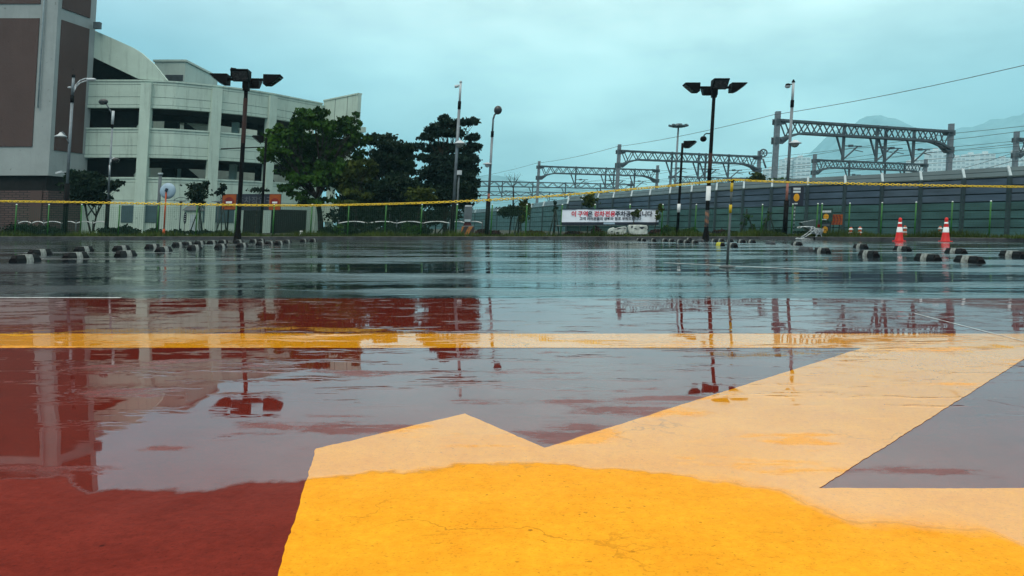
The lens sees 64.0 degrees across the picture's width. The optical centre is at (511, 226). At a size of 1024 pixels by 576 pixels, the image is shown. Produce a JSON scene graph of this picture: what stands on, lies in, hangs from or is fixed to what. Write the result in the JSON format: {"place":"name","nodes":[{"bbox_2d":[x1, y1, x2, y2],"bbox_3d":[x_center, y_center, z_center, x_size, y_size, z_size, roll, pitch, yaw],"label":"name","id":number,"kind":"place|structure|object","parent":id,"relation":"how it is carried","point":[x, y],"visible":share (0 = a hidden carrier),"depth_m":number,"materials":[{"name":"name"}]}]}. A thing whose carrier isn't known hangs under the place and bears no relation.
{"place":"outdoors","nodes":[
{"label":"outdoors","id":0,"kind":"place"},
{"bbox_2d":[0,298,1023,575],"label":"red pavement","id":1,"kind":"structure","parent":0,"point":[156,460],"depth_m":2.94,"materials":[{"name":"paint"}]},
{"bbox_2d":[0,334,1023,575],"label":"yellow paint","id":2,"kind":"object","parent":1,"relation":"on","point":[731,482],"visible":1,"depth_m":1.94,"materials":[{"name":"paint"}]},
{"bbox_2d":[0,239,1023,297],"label":"asphalt lot","id":3,"kind":"structure","parent":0,"point":[462,268],"depth_m":11.56,"materials":[{"name":"asphalt"}]},
{"bbox_2d":[9,254,40,261],"bbox_3d":[-8.737,0.558,14.706,0.158,0.124,0.750,0,0,0],"label":"wheel stop","id":4,"kind":"object","parent":3,"relation":"on","point":[24,257],"visible":0.96,"depth_m":14.59,"materials":[{"name":"black rubber"}]},
{"bbox_2d":[27,249,52,254],"bbox_3d":[-10.515,0.558,18.236,0.158,0.124,0.750,0,0,0],"label":"wheel stop","id":5,"kind":"object","parent":3,"relation":"on","point":[40,251],"visible":0.93,"depth_m":18.14,"materials":[{"name":"black rubber"}]},
{"bbox_2d":[62,252,89,258],"bbox_3d":[-8.539,0.558,16.032,0.158,0.124,0.750,0,0,0],"label":"wheel stop","id":6,"kind":"object","parent":3,"relation":"on","point":[72,255],"visible":0.97,"depth_m":15.92,"materials":[{"name":"black rubber"}]},
{"bbox_2d":[73,246,93,251],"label":"wheel stop","id":7,"kind":"object","parent":3,"relation":"on","point":[83,248],"visible":0.97,"depth_m":20.64,"materials":[{"name":"black rubber"}]},
{"bbox_2d":[114,250,136,256],"bbox_3d":[-8.113,0.558,17.200,0.158,0.124,0.750,0,0,0],"label":"wheel stop","id":8,"kind":"object","parent":3,"relation":"on","point":[121,253],"visible":0.98,"depth_m":17.08,"materials":[{"name":"black rubber"}]},
{"bbox_2d":[209,67,282,241],"bbox_3d":[-10.600,-2.870,32.749,2.418,6.981,2.418,0,0,40],"label":"lamp post","id":9,"kind":"object","parent":3,"relation":"on","point":[243,76],"visible":0.94,"depth_m":32.67,"materials":[{"name":"black metal"}]},
{"bbox_2d":[0,249,813,297],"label":"parking lines","id":10,"kind":"object","parent":3,"relation":"on","point":[120,297],"visible":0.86,"depth_m":7.11,"materials":[{"name":"paint"}]},
{"bbox_2d":[0,237,1023,240],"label":"kerb","id":11,"kind":"structure","parent":3,"relation":"on","point":[914,239],"depth_m":39.80,"materials":[{"name":"stone"}]},
{"bbox_2d":[0,236,934,237],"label":"kerb edge","id":12,"kind":"object","parent":11,"relation":"on","point":[408,236],"visible":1,"depth_m":39.82,"materials":[{"name":"concrete"}]},
{"bbox_2d":[682,78,746,240],"bbox_3d":[9.030,-2.875,36.491,2.418,6.989,2.418,0,0,-45],"label":"lamp post","id":13,"kind":"object","parent":3,"relation":"on","point":[717,84],"visible":0.99,"depth_m":36.41,"materials":[{"name":"black metal"}]},
{"bbox_2d":[719,179,735,267],"bbox_3d":[3.260,-0.050,12.400,0.267,1.340,0.253,0,0,0],"label":"chain post","id":14,"kind":"object","parent":3,"relation":"on","point":[727,265],"visible":1,"depth_m":12.38,"materials":[{"name":"yellow metal"}]},
{"bbox_2d":[0,179,1023,206],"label":"yellow chain","id":15,"kind":"object","parent":14,"relation":"hanging from","point":[198,204],"visible":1,"depth_m":12.38,"materials":[{"name":"plastic"}]},
{"bbox_2d":[795,226,822,239],"bbox_3d":[14.234,0.303,39.000,1.324,0.632,0.493,0,0,0],"label":"shopping cart","id":16,"kind":"object","parent":3,"relation":"on","point":[817,231],"visible":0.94,"depth_m":38.78,"materials":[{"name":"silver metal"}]},
{"bbox_2d":[858,250,879,256],"bbox_3d":[7.549,0.558,17.340,0.158,0.124,0.750,0,0,0],"label":"wheel stop","id":17,"kind":"object","parent":3,"relation":"on","point":[873,253],"visible":0.99,"depth_m":17.19,"materials":[{"name":"black rubber"}]},
{"bbox_2d":[892,218,905,240],"bbox_3d":[16.492,0.120,34.893,0.402,1.000,0.400,0,0,0],"label":"traffic cone","id":18,"kind":"object","parent":3,"relation":"on","point":[899,235],"visible":0.97,"depth_m":34.80,"materials":[{"name":"red plastic"}]},
{"bbox_2d":[914,253,941,260],"bbox_3d":[7.674,0.558,15.123,0.158,0.124,0.750,0,0,0],"label":"wheel stop","id":19,"kind":"object","parent":3,"relation":"on","point":[928,257],"visible":0.96,"depth_m":14.99,"materials":[{"name":"black rubber"}]},
{"bbox_2d":[940,217,952,241],"bbox_3d":[17.998,0.120,34.016,0.402,1.000,0.400,0,0,0],"label":"traffic cone","id":20,"kind":"object","parent":3,"relation":"on","point":[945,237],"visible":1,"depth_m":33.92,"materials":[{"name":"red plastic"}]},
{"bbox_2d":[944,248,967,253],"bbox_3d":[10.329,0.558,19.057,0.158,0.124,0.750,0,0,0],"label":"wheel stop","id":21,"kind":"object","parent":3,"relation":"on","point":[956,250],"visible":0.96,"depth_m":18.92,"materials":[{"name":"black rubber"}]},
{"bbox_2d":[953,255,985,263],"bbox_3d":[7.884,0.558,14.124,0.158,0.124,0.750,0,0,0],"label":"wheel stop","id":22,"kind":"object","parent":3,"relation":"on","point":[970,259],"visible":1,"depth_m":14.01,"materials":[{"name":"black rubber"}]},
{"bbox_2d":[998,250,1023,256],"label":"wheel stop","id":23,"kind":"object","parent":3,"relation":"on","point":[1012,253],"visible":0.97,"depth_m":16.84,"materials":[{"name":"black rubber"}]},
{"bbox_2d":[0,227,1023,238],"bbox_3d":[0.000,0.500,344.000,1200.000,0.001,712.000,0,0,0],"label":"verge","id":24,"kind":"structure","parent":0,"point":[502,231],"depth_m":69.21,"materials":[{"name":"plant"}]},
{"bbox_2d":[0,221,42,234],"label":"shrub","id":25,"kind":"object","parent":24,"relation":"on","point":[26,225],"visible":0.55,"depth_m":41.80,"materials":[{"name":"green plant"}]},
{"bbox_2d":[0,0,96,231],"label":"tower block","id":26,"kind":"structure","parent":24,"relation":"on","point":[46,49],"depth_m":53.80,"materials":[{"name":"concrete"}]},
{"bbox_2d":[36,223,71,234],"bbox_3d":[-23.950,0.171,42.665,1.783,0.814,1.365,0,0,0],"label":"shrub","id":27,"kind":"object","parent":24,"relation":"on","point":[54,230],"visible":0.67,"depth_m":42.39,"materials":[{"name":"green plant"}]},
{"bbox_2d":[17,220,104,232],"bbox_3d":[-23.687,0.087,43.200,4.873,0.865,0.095,0,0,0],"label":"rail fence","id":28,"kind":"object","parent":24,"relation":"on","point":[61,222],"visible":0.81,"depth_m":43.18,"materials":[{"name":"white metal"}]},
{"bbox_2d":[54,74,95,235],"bbox_3d":[-22.354,-3.634,41.900,2.069,8.308,0.600,0,0,0],"label":"street lamp","id":29,"kind":"object","parent":24,"relation":"on","point":[66,185],"visible":0.99,"depth_m":41.93,"materials":[{"name":"grey metal"}]},
{"bbox_2d":[55,169,125,234],"bbox_3d":[-22.837,-1.283,44.300,3.552,3.762,2.568,0,0,0],"label":"tree","id":30,"kind":"object","parent":24,"relation":"on","point":[88,186],"visible":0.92,"depth_m":43.94,"materials":[{"name":"green plant"}]},
{"bbox_2d":[93,227,121,235],"bbox_3d":[-20.756,0.306,42.093,1.414,0.582,1.105,0,0,26],"label":"shrub","id":31,"kind":"object","parent":24,"relation":"on","point":[111,232],"visible":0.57,"depth_m":41.83,"materials":[{"name":"green plant"}]},
{"bbox_2d":[98,99,119,227],"bbox_3d":[-21.135,-3.097,42.988,1.146,7.234,0.390,0,0,13],"label":"street lamp","id":32,"kind":"object","parent":24,"relation":"on","point":[113,159],"visible":0.98,"depth_m":42.95,"materials":[{"name":"grey metal"}]},
{"bbox_2d":[115,223,141,234],"bbox_3d":[-20.234,0.217,42.889,1.582,0.806,1.403,0,0,-38],"label":"shrub","id":33,"kind":"object","parent":24,"relation":"on","point":[129,229],"visible":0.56,"depth_m":42.76,"materials":[{"name":"green plant"}]},
{"bbox_2d":[156,173,162,228],"bbox_3d":[-18.746,-1.165,43.500,0.408,3.371,0.257,0,0,0],"label":"sign post","id":34,"kind":"object","parent":24,"relation":"on","point":[159,187],"visible":0.8,"depth_m":43.43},
{"bbox_2d":[160,183,175,233],"bbox_3d":[-17.240,-0.833,40.910,0.800,2.707,0.220,0,0,0],"label":"traffic mirror","id":35,"kind":"object","parent":24,"relation":"on","point":[167,190],"visible":0.96,"depth_m":40.91,"materials":[{"name":"orange plastic"}]},
{"bbox_2d":[183,203,204,234],"bbox_3d":[-19.584,-0.456,50.400,1.070,2.052,1.040,0,0,0],"label":"ticket booth","id":36,"kind":"object","parent":24,"relation":"on","point":[190,210],"visible":0.45,"depth_m":50.00,"materials":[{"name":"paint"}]},
{"bbox_2d":[180,180,213,229],"bbox_3d":[-17.062,-0.980,44.435,1.639,3.128,2.204,0,0,-34],"label":"sapling","id":37,"kind":"object","parent":24,"relation":"on","point":[197,192],"visible":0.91,"depth_m":44.34,"materials":[{"name":"green plant"}]},
{"bbox_2d":[214,183,226,230],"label":"sapling","id":38,"kind":"object","parent":24,"relation":"on","point":[221,189],"visible":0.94,"depth_m":44.77,"materials":[{"name":"green plant"}]},
{"bbox_2d":[81,22,365,233],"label":"parking garage","id":39,"kind":"structure","parent":24,"relation":"on","point":[177,122],"depth_m":58.60,"materials":[{"name":"paint"}]},
{"bbox_2d":[221,194,281,233],"bbox_3d":[-18.254,-0.880,57.344,4.193,2.801,0.212,0,0,0],"label":"entrance sign","id":40,"kind":"object","parent":24,"relation":"on","point":[275,199],"visible":0.67,"depth_m":57.29,"materials":[{"name":"orange metal"}]},
{"bbox_2d":[245,186,269,232],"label":"sapling","id":41,"kind":"object","parent":24,"relation":"on","point":[256,189],"visible":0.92,"depth_m":44.99,"materials":[{"name":"green plant"}]},
{"bbox_2d":[252,135,266,234],"bbox_3d":[-13.182,-2.082,42.605,0.736,5.244,0.939,0,0,0],"label":"floodlight pole","id":42,"kind":"object","parent":24,"relation":"on","point":[259,138],"visible":0.82,"depth_m":42.94,"materials":[{"name":"black metal"}]},
{"bbox_2d":[256,105,372,230],"bbox_3d":[-11.318,-3.035,46.360,7.183,7.262,6.143,0,0,31],"label":"broadleaf tree","id":43,"kind":"object","parent":24,"relation":"on","point":[300,151],"visible":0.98,"depth_m":45.37,"materials":[{"name":"green plant"}]},
{"bbox_2d":[343,226,359,235],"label":"shrub","id":44,"kind":"object","parent":24,"relation":"on","point":[351,229],"visible":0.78,"depth_m":42.77,"materials":[{"name":"green plant"}]},
{"bbox_2d":[322,206,381,228],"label":"broadleaf tree","id":45,"kind":"object","parent":24,"relation":"on","point":[334,216],"visible":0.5,"depth_m":48.88,"materials":[{"name":"green plant"}]},
{"bbox_2d":[332,158,379,227],"bbox_3d":[-8.553,-1.576,44.341,2.732,4.331,2.627,0,0,0],"label":"broadleaf tree","id":46,"kind":"object","parent":24,"relation":"on","point":[354,176],"visible":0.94,"depth_m":44.14,"materials":[{"name":"green plant"}]},
{"bbox_2d":[354,220,380,234],"bbox_3d":[-7.488,0.096,42.912,1.619,0.991,1.259,0,0,40],"label":"shrub","id":47,"kind":"object","parent":24,"relation":"on","point":[365,229],"visible":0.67,"depth_m":42.68,"materials":[{"name":"green plant"}]},
{"bbox_2d":[329,169,435,228],"bbox_3d":[-7.107,-1.272,45.521,5.976,3.770,4.547,0,0,0],"label":"broadleaf tree","id":48,"kind":"object","parent":24,"relation":"on","point":[393,187],"visible":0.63,"depth_m":44.35,"materials":[{"name":"green plant"}]},
{"bbox_2d":[375,219,401,234],"bbox_3d":[-6.274,0.097,42.499,1.756,1.022,1.382,0,0,0],"label":"shrub","id":49,"kind":"object","parent":24,"relation":"on","point":[392,228],"visible":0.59,"depth_m":42.36,"materials":[{"name":"green plant"}]},
{"bbox_2d":[366,132,417,233],"bbox_3d":[-6.973,-2.421,47.023,3.361,6.067,3.108,0,0,-33],"label":"dark conifer","id":50,"kind":"object","parent":24,"relation":"on","point":[389,154],"visible":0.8,"depth_m":46.37,"materials":[{"name":"green plant"}]},
{"bbox_2d":[364,207,432,227],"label":"broadleaf tree","id":51,"kind":"object","parent":24,"relation":"on","point":[410,214],"visible":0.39,"depth_m":48.35,"materials":[{"name":"green plant"}]},
{"bbox_2d":[398,221,421,234],"bbox_3d":[-5.296,0.137,41.964,1.610,0.841,1.071,0,0,29],"label":"shrub","id":52,"kind":"object","parent":24,"relation":"on","point":[406,228],"visible":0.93,"depth_m":41.72,"materials":[{"name":"green plant"}]},
{"bbox_2d":[337,220,482,234],"bbox_3d":[-5.336,0.088,43.000,7.674,0.865,0.095,0,0,0],"label":"rail fence","id":53,"kind":"object","parent":24,"relation":"on","point":[413,221],"visible":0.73,"depth_m":42.98,"materials":[{"name":"white metal"}]},
{"bbox_2d":[401,186,438,226],"bbox_3d":[-4.863,-0.804,43.564,2.019,2.787,1.902,0,0,0],"label":"leafy shrub","id":54,"kind":"object","parent":24,"relation":"on","point":[419,194],"visible":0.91,"depth_m":43.24,"materials":[{"name":"green plant"}]},
{"bbox_2d":[404,113,482,232],"bbox_3d":[-3.819,-2.941,47.088,3.991,7.114,4.179,0,0,-43],"label":"pine tree","id":55,"kind":"object","parent":24,"relation":"on","point":[438,159],"visible":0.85,"depth_m":46.59,"materials":[{"name":"green plant"}]},
{"bbox_2d":[419,202,474,231],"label":"broadleaf tree","id":56,"kind":"object","parent":24,"relation":"on","point":[435,214],"visible":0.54,"depth_m":48.93,"materials":[{"name":"green plant"}]},
{"bbox_2d":[416,180,481,234],"bbox_3d":[-3.661,-1.052,45.819,4.022,3.324,2.955,0,0,-8],"label":"broadleaf tree","id":57,"kind":"object","parent":24,"relation":"on","point":[467,190],"visible":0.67,"depth_m":45.39,"materials":[{"name":"green plant"}]},
{"bbox_2d":[450,81,465,231],"bbox_3d":[-2.763,-3.472,41.750,0.855,7.985,0.643,0,0,0],"label":"camera pole","id":58,"kind":"object","parent":24,"relation":"on","point":[459,143],"visible":0.92,"depth_m":41.83,"materials":[{"name":"grey metal"}]},
{"bbox_2d":[461,226,473,235],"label":"warning block","id":59,"kind":"structure","parent":24,"relation":"on","point":[468,228],"depth_m":40.77,"materials":[{"name":"concrete"}]},
{"bbox_2d":[463,205,471,225],"bbox_3d":[-2.218,-0.554,40.985,0.466,1.031,0.330,0,0,0],"label":"control cabinet","id":60,"kind":"object","parent":59,"relation":"on","point":[467,215],"visible":1,"depth_m":40.85,"materials":[{"name":"grey metal"}]},
{"bbox_2d":[483,106,501,234],"bbox_3d":[-1.021,-2.877,42.400,1.003,6.795,0.500,0,0,0],"label":"street lamp","id":61,"kind":"object","parent":24,"relation":"on","point":[497,110],"visible":0.97,"depth_m":42.44,"materials":[{"name":"black metal"}]},
{"bbox_2d":[496,203,521,233],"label":"tree","id":62,"kind":"object","parent":24,"relation":"on","point":[504,212],"visible":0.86,"depth_m":42.75,"materials":[{"name":"green plant"}]},
{"bbox_2d":[433,190,601,203],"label":"rail gantry","id":63,"kind":"object","parent":24,"relation":"on","point":[524,193],"visible":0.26,"depth_m":218.50,"materials":[{"name":"metal"}]},
{"bbox_2d":[492,156,1019,203],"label":"overhead wire","id":64,"kind":"object","parent":63,"relation":"hanging from","point":[824,173],"visible":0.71,"depth_m":87.46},
{"bbox_2d":[14,200,1023,235],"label":"wire fence","id":65,"kind":"object","parent":24,"relation":"on","point":[927,211],"visible":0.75,"depth_m":41.27,"materials":[{"name":"green metal"}]},
{"bbox_2d":[556,209,658,225],"bbox_3d":[4.809,-0.473,41.060,5.160,0.861,0.101,0,0,0],"label":"banner","id":66,"kind":"object","parent":65,"relation":"attached to","point":[597,217],"visible":0.97,"depth_m":41.04,"materials":[{"name":"fabric"}]},
{"bbox_2d":[514,198,532,233],"bbox_3d":[0.585,-0.485,42.899,1.067,2.144,1.262,0,0,0],"label":"columnar shrub","id":67,"kind":"object","parent":24,"relation":"on","point":[521,219],"visible":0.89,"depth_m":42.63,"materials":[{"name":"green plant"}]},
{"bbox_2d":[549,200,558,233],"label":"sapling","id":68,"kind":"object","parent":24,"relation":"on","point":[555,208],"visible":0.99,"depth_m":42.54,"materials":[{"name":"green plant"}]},
{"bbox_2d":[481,181,632,197],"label":"rail gantry","id":69,"kind":"object","parent":24,"relation":"on","point":[532,187],"visible":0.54,"depth_m":171.34,"materials":[{"name":"metal"}]},
{"bbox_2d":[499,126,1021,192],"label":"overhead wire","id":70,"kind":"object","parent":69,"relation":"attached to","point":[798,154],"visible":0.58,"depth_m":98.48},
{"bbox_2d":[580,192,600,231],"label":"sapling","id":71,"kind":"object","parent":24,"relation":"on","point":[589,202],"visible":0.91,"depth_m":42.25,"materials":[{"name":"green plant"}]},
{"bbox_2d":[535,161,659,202],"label":"rail gantry","id":72,"kind":"object","parent":24,"relation":"on","point":[605,174],"visible":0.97,"depth_m":128.89,"materials":[{"name":"metal"}]},
{"bbox_2d":[526,146,1016,196],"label":"overhead wire","id":73,"kind":"object","parent":72,"relation":"hanging from","point":[809,167],"visible":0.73,"depth_m":90.97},
{"bbox_2d":[607,226,626,234],"bbox_3d":[5.212,0.201,40.754,0.953,0.433,0.432,0,0,0],"label":"white shell","id":74,"kind":"object","parent":24,"relation":"on","point":[618,229],"visible":0.94,"depth_m":40.55},
{"bbox_2d":[627,225,647,234],"bbox_3d":[6.275,0.157,40.754,1.024,0.495,0.432,0,0,0],"label":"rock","id":75,"kind":"object","parent":24,"relation":"on","point":[638,229],"visible":0.98,"depth_m":40.55,"materials":[{"name":"stone"}]},
{"bbox_2d":[653,203,664,233],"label":"sapling","id":76,"kind":"object","parent":24,"relation":"on","point":[661,210],"visible":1,"depth_m":40.76,"materials":[{"name":"green plant"}]},
{"bbox_2d":[668,123,688,186],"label":"mast light","id":77,"kind":"object","parent":24,"relation":"on","point":[679,125],"visible":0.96,"depth_m":149.83,"materials":[{"name":"metal"}]},
{"bbox_2d":[676,140,696,234],"bbox_3d":[8.580,-1.831,40.449,1.056,4.743,0.721,0,0,20],"label":"floodlight pole","id":78,"kind":"object","parent":24,"relation":"on","point":[687,144],"visible":0.88,"depth_m":40.74,"materials":[{"name":"black metal"}]},
{"bbox_2d":[615,144,761,191],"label":"rail gantry","id":79,"kind":"object","parent":24,"relation":"on","point":[619,165],"visible":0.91,"depth_m":103.57,"materials":[{"name":"metal"}]},
{"bbox_2d":[399,165,1023,235],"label":"noise barrier","id":80,"kind":"object","parent":24,"relation":"on","point":[752,197],"visible":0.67,"depth_m":54.30,"materials":[{"name":"metal"}]},
{"bbox_2d":[668,174,765,187],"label":"rail gantry","id":81,"kind":"object","parent":24,"relation":"on","point":[701,179],"visible":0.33,"depth_m":152.02,"materials":[{"name":"metal"}]},
{"bbox_2d":[740,209,752,231],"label":"sapling","id":82,"kind":"object","parent":24,"relation":"on","point":[744,222],"visible":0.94,"depth_m":41.47,"materials":[{"name":"green plant"}]},
{"bbox_2d":[746,172,768,179],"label":"tree","id":83,"kind":"object","parent":24,"relation":"on","point":[757,176],"visible":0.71,"depth_m":65.73,"materials":[{"name":"green plant"}]},
{"bbox_2d":[762,208,774,233],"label":"sapling","id":84,"kind":"object","parent":24,"relation":"on","point":[767,219],"visible":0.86,"depth_m":41.49,"materials":[{"name":"green plant"}]},
{"bbox_2d":[782,79,800,234],"bbox_3d":[13.890,-3.386,40.530,0.888,7.812,0.658,0,0,43],"label":"camera pole","id":85,"kind":"object","parent":24,"relation":"on","point":[794,143],"visible":0.95,"depth_m":40.53,"materials":[{"name":"grey metal"}]},
{"bbox_2d":[790,186,803,233],"bbox_3d":[14.243,-0.753,40.922,0.714,2.547,0.086,0,0,0],"label":"sign","id":86,"kind":"object","parent":24,"relation":"on","point":[796,195],"visible":0.93,"depth_m":40.90,"materials":[{"name":"metal"}]},
{"bbox_2d":[819,209,832,222],"bbox_3d":[15.441,-0.184,40.205,0.651,1.407,0.110,0,0,0],"label":"direction sign","id":87,"kind":"object","parent":24,"relation":"on","point":[825,217],"visible":0.76,"depth_m":40.20,"materials":[{"name":"yellow metal"}]},
{"bbox_2d":[831,215,842,232],"bbox_3d":[16.003,-0.043,40.324,0.552,1.127,0.080,0,0,0],"label":"chevron board","id":88,"kind":"object","parent":24,"relation":"on","point":[835,220],"visible":0.65,"depth_m":40.30,"materials":[{"name":"orange metal"}]},
{"bbox_2d":[811,154,928,177],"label":"rail gantry","id":89,"kind":"object","parent":24,"relation":"on","point":[925,166],"visible":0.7,"depth_m":116.41,"materials":[{"name":"metal"}]},
{"bbox_2d":[1010,131,1023,166],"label":"rail gantry","id":90,"kind":"object","parent":24,"relation":"on","point":[1016,137],"visible":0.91,"depth_m":85.81,"materials":[{"name":"metal"}]},
{"bbox_2d":[323,175,740,226],"bbox_3d":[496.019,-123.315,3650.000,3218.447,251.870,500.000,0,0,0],"label":"hills","id":91,"kind":"structure","parent":0,"point":[482,204],"depth_m":3651.93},
{"bbox_2d":[95,0,1023,198],"label":"sky","id":92,"kind":"structure","parent":0,"point":[568,79],"materials":[{"name":"blue"}]},
{"bbox_2d":[798,220,830,231],"bbox_3d":[15.006,0.009,40.600,1.445,0.692,0.540,0,0,0],"label":"trolley cover","id":93,"kind":"object","parent":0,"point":[811,223],"visible":0.35,"depth_m":40.37,"materials":[{"name":"grey plastic"}]},
{"bbox_2d":[771,111,955,177],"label":"rail gantry","id":94,"kind":"object","parent":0,"point":[778,122],"visible":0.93,"depth_m":75.25,"materials":[{"name":"metal"}]},
{"bbox_2d":[475,151,1019,203],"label":"overhead wire","id":95,"kind":"object","parent":94,"relation":"hanging from","point":[827,169],"visible":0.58,"depth_m":81.17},
{"bbox_2d":[479,65,1023,176],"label":"overhead wire","id":96,"kind":"object","parent":94,"relation":"attached to","point":[801,110],"visible":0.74,"depth_m":64.70,"materials":[{"name":"metal"}]},
{"bbox_2d":[482,131,1020,196],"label":"overhead wire","id":97,"kind":"object","parent":94,"relation":"hanging from","point":[810,155],"visible":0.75,"depth_m":75.31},
{"bbox_2d":[491,140,1021,198],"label":"overhead wire","id":98,"kind":"object","parent":94,"relation":"hanging from","point":[807,163],"visible":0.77,"depth_m":85.30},
{"bbox_2d":[497,143,1021,198],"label":"overhead wire","id":99,"kind":"object","parent":94,"relation":"hanging from","point":[808,165],"visible":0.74,"depth_m":75.74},
{"bbox_2d":[778,113,1023,177],"bbox_3d":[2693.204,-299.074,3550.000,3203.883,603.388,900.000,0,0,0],"label":"hills","id":100,"kind":"structure","parent":0,"point":[827,144],"depth_m":3665.77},
{"bbox_3d":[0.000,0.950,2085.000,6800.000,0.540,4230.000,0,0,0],"label":"ground","id":101,"kind":"structure","parent":0,"visible":0},
{"bbox_2d":[779,158,792,178],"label":"apartment block","id":102,"kind":"structure","parent":101,"relation":"on","point":[783,165],"depth_m":1482.00,"materials":[{"name":"concrete"}]},
{"bbox_2d":[791,155,810,178],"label":"apartment block","id":103,"kind":"structure","parent":101,"relation":"on","point":[801,160],"depth_m":1482.00,"materials":[{"name":"concrete"}]},
{"bbox_2d":[792,158,809,178],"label":"window","id":104,"kind":"structure","parent":103,"relation":"in","point":[793,158],"depth_m":1481.76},
{"bbox_2d":[924,148,945,171],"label":"apartment block","id":105,"kind":"structure","parent":101,"relation":"on","point":[940,164],"depth_m":1460.00,"materials":[{"name":"concrete"}]},
{"bbox_2d":[928,151,945,169],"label":"window","id":106,"kind":"structure","parent":105,"relation":"in","point":[930,156],"depth_m":1459.85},
{"bbox_2d":[952,155,965,179],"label":"apartment block","id":107,"kind":"structure","parent":101,"relation":"on","point":[958,165],"depth_m":1372.00,"materials":[{"name":"concrete"}]},
{"bbox_2d":[961,152,974,168],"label":"apartment block","id":108,"kind":"structure","parent":101,"relation":"on","point":[969,156],"depth_m":1482.00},
{"bbox_2d":[974,151,995,168],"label":"apartment block","id":109,"kind":"structure","parent":101,"relation":"on","point":[988,157],"depth_m":1350.00,"materials":[{"name":"concrete"}]},
{"bbox_2d":[995,156,1009,167],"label":"apartment block","id":110,"kind":"structure","parent":101,"relation":"on","point":[1001,160],"depth_m":1482.00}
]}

